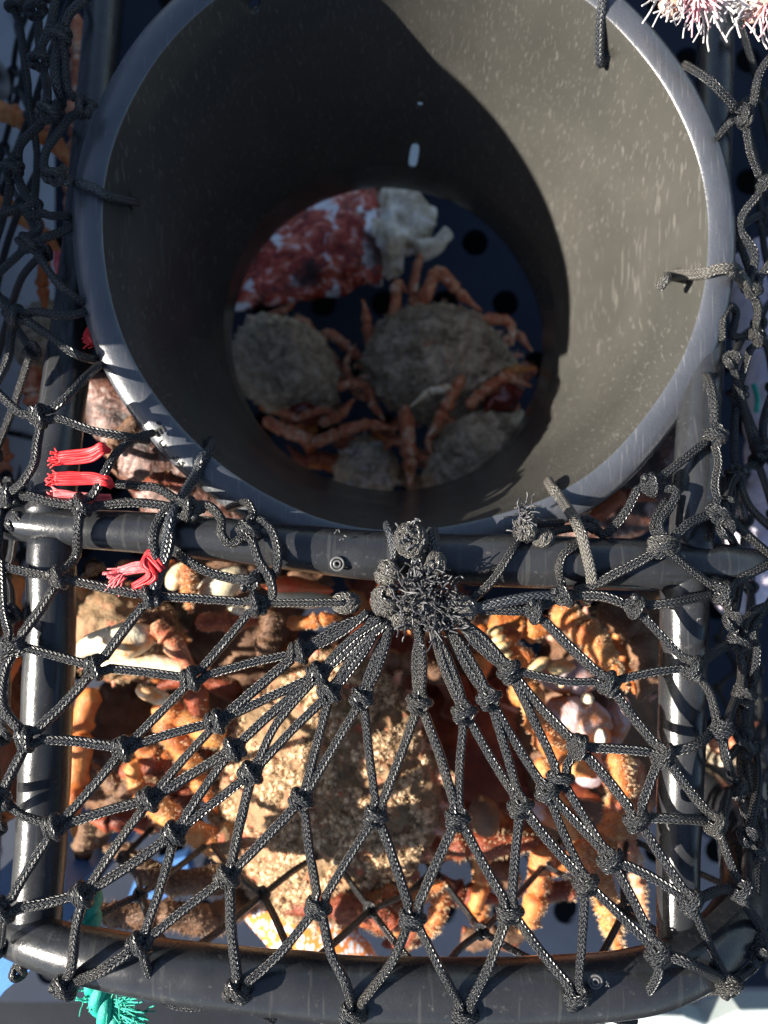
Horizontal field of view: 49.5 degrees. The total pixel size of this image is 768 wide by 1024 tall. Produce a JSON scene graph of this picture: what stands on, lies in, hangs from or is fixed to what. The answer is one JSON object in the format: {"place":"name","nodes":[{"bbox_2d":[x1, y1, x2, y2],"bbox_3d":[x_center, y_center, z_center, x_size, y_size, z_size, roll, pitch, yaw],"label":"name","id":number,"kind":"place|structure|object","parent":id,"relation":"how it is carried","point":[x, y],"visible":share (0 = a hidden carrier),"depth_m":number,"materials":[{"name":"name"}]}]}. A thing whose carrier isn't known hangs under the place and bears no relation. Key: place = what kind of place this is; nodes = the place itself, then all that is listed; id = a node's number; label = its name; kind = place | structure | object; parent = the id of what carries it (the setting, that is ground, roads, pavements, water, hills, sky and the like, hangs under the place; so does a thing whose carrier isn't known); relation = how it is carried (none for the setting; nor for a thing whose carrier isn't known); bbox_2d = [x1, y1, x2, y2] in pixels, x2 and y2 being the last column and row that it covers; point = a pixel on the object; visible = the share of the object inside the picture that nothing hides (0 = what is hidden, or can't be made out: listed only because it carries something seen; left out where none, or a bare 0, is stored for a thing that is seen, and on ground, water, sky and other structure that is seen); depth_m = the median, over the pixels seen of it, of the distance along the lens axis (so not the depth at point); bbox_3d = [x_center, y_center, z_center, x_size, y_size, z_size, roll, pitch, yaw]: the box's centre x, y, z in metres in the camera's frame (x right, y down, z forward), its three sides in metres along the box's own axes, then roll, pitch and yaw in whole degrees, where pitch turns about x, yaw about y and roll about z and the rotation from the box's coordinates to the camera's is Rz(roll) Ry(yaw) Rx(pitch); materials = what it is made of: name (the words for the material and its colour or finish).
{"place":"outdoors","nodes":[
{"label":"outdoors","id":0,"kind":"place"},
{"bbox_2d":[0,0,767,1001],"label":"deck","id":1,"kind":"structure","parent":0,"point":[488,274],"depth_m":0.85,"materials":[{"name":"plastic"}]},
{"bbox_2d":[6,435,31,613],"bbox_3d":[-0.570,0.025,0.672,0.460,0.355,0.190,0,90,0],"label":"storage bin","id":2,"kind":"object","parent":1,"relation":"on","point":[20,449],"depth_m":0.78,"materials":[{"name":"plastic"}]},
{"bbox_2d":[0,0,54,437],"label":"storage bin","id":3,"kind":"object","parent":1,"relation":"on","point":[28,295],"depth_m":0.76,"materials":[{"name":"plastic"}]},
{"bbox_2d":[0,805,136,996],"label":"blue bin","id":4,"kind":"object","parent":1,"relation":"on","point":[77,870],"visible":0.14,"depth_m":0.60,"materials":[{"name":"plastic"}]},
{"bbox_2d":[129,848,194,898],"bbox_3d":[-0.217,0.352,0.800,0.068,0.020,0.034,-15,90,0],"label":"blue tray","id":5,"kind":"object","parent":1,"relation":"on","point":[181,855],"visible":0.21,"depth_m":0.79,"materials":[{"name":"plastic"}]},
{"bbox_2d":[0,0,767,1023],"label":"crab pot","id":6,"kind":"object","parent":1,"relation":"on","point":[562,154],"visible":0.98,"depth_m":0.47,"materials":[{"name":"metal"}]},
{"bbox_2d":[0,61,10,99],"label":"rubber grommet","id":7,"kind":"object","parent":6,"relation":"attached to","point":[5,87],"visible":0.99,"depth_m":0.71,"materials":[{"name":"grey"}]},
{"bbox_2d":[0,561,24,822],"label":"bin","id":8,"kind":"object","parent":6,"relation":"in","point":[8,752],"visible":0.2,"depth_m":0.58,"materials":[{"name":"plastic"}]},
{"bbox_2d":[0,13,82,472],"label":"spider crab","id":9,"kind":"object","parent":6,"relation":"in","point":[11,115],"visible":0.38,"depth_m":0.63},
{"bbox_2d":[75,890,155,1023],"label":"teal rope","id":10,"kind":"object","parent":6,"relation":"hanging from","point":[106,1008],"visible":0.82,"depth_m":0.44,"materials":[{"name":"teal fabric"}]},
{"bbox_2d":[69,680,193,859],"bbox_3d":[-0.208,0.193,0.631,0.125,0.151,0.126,-41,90,0],"label":"spider crab","id":11,"kind":"object","parent":6,"relation":"in","point":[104,710],"visible":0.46,"depth_m":0.60},
{"bbox_2d":[76,577,198,705],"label":"spider crab","id":12,"kind":"object","parent":6,"relation":"in","point":[101,617],"visible":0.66,"depth_m":0.55},
{"bbox_2d":[85,372,241,518],"bbox_3d":[-0.152,-0.029,0.570,0.059,0.033,0.164,-36,90,0],"label":"bait fish","id":13,"kind":"object","parent":6,"relation":"in","point":[106,408],"visible":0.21,"depth_m":0.56},
{"bbox_2d":[128,642,289,774],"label":"spider crab","id":14,"kind":"object","parent":6,"relation":"in","point":[223,687],"visible":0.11,"depth_m":0.60},
{"bbox_2d":[100,639,499,951],"bbox_3d":[-0.054,0.199,0.582,0.247,0.124,0.244,25,90,0],"label":"spider crab","id":15,"kind":"object","parent":6,"relation":"in","point":[342,798],"visible":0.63,"depth_m":0.56},
{"bbox_2d":[237,882,377,955],"bbox_3d":[-0.057,0.307,0.600,0.166,0.026,0.057,42,90,0],"label":"seashell","id":16,"kind":"object","parent":6,"relation":"in","point":[262,926],"visible":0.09,"depth_m":0.59,"materials":[{"name":"orange"}]},
{"bbox_2d":[232,302,398,454],"bbox_3d":[-0.068,-0.121,0.765,0.119,0.076,0.169,-35,90,0],"label":"spider crab","id":17,"kind":"object","parent":6,"relation":"in","point":[288,369],"visible":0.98,"depth_m":0.75},
{"bbox_2d":[235,188,452,310],"bbox_3d":[-0.049,-0.252,0.784,0.222,0.046,0.100,-17,90,0],"label":"bait fish","id":18,"kind":"object","parent":6,"relation":"in","point":[342,245],"visible":0.81,"depth_m":0.77},
{"bbox_2d":[280,415,424,490],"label":"spider crab","id":19,"kind":"object","parent":6,"relation":"in","point":[364,460],"visible":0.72,"depth_m":0.75},
{"bbox_2d":[82,415,656,701],"bbox_3d":[-0.024,0.058,0.606,0.390,0.157,0.224,11,90,0],"label":"spider crab","id":20,"kind":"object","parent":6,"relation":"in","point":[272,630],"visible":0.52,"depth_m":0.57},
{"bbox_2d":[333,578,492,698],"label":"spider crab","id":21,"kind":"object","parent":6,"relation":"in","point":[399,657],"visible":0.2,"depth_m":0.66},
{"bbox_2d":[342,253,536,438],"bbox_3d":[0.050,-0.137,0.755,0.181,0.097,0.154,45,90,0],"label":"spider crab","id":22,"kind":"object","parent":6,"relation":"in","point":[434,364],"visible":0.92,"depth_m":0.73},
{"bbox_2d":[384,404,523,486],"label":"spider crab","id":23,"kind":"object","parent":6,"relation":"in","point":[464,443],"visible":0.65,"depth_m":0.72},
{"bbox_2d":[393,647,556,938],"bbox_3d":[0.081,0.201,0.624,0.151,0.126,0.194,0,90,0],"label":"spider crab","id":24,"kind":"object","parent":6,"relation":"in","point":[476,896],"visible":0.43,"depth_m":0.59},
{"bbox_2d":[459,602,658,953],"bbox_3d":[0.136,0.197,0.591,0.162,0.135,0.277,0,90,0],"label":"spider crab","id":25,"kind":"object","parent":6,"relation":"in","point":[593,714],"visible":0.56,"depth_m":0.56},
{"bbox_2d":[505,590,659,812],"bbox_3d":[0.191,0.159,0.664,0.192,0.179,0.172,-10,90,0],"label":"spider crab","id":26,"kind":"object","parent":6,"relation":"in","point":[530,656],"visible":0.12,"depth_m":0.62},
{"bbox_2d":[557,425,675,537],"bbox_3d":[0.193,-0.008,0.650,0.150,0.029,0.052,-38,90,0],"label":"bait fish","id":27,"kind":"object","parent":6,"relation":"in","point":[636,523],"visible":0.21,"depth_m":0.64},
{"bbox_2d":[641,0,757,51],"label":"frayed rope","id":28,"kind":"object","parent":6,"relation":"attached to","point":[669,9],"visible":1,"depth_m":0.46,"materials":[{"name":"white fabric"}]},
{"bbox_2d":[706,722,766,812],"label":"spider crab","id":29,"kind":"object","parent":6,"relation":"in","point":[714,762],"visible":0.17,"depth_m":0.58},
{"bbox_2d":[711,237,767,614],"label":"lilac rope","id":30,"kind":"object","parent":6,"relation":"in","point":[756,380],"visible":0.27,"depth_m":0.63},
{"bbox_2d":[724,0,767,49],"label":"frayed rope","id":31,"kind":"object","parent":6,"relation":"attached to","point":[757,14],"visible":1,"depth_m":0.46,"materials":[{"name":"fabric"}]},
{"bbox_2d":[409,102,422,165],"bbox_3d":[0.028,-0.394,0.841,0.084,0.012,0.118,0,90,0],"label":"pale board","id":32,"kind":"object","parent":1,"relation":"on","point":[413,155],"depth_m":0.83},
{"bbox_2d":[606,991,767,1023],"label":"pale hatch edge","id":33,"kind":"object","parent":1,"relation":"on","point":[750,1007],"visible":0.51,"depth_m":0.70,"materials":[{"name":"white"}]},
{"bbox_2d":[0,0,767,1023],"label":"ground","id":34,"kind":"structure","parent":0,"point":[68,1012],"depth_m":0.91,"materials":[{"name":"plastic"}]}
]}

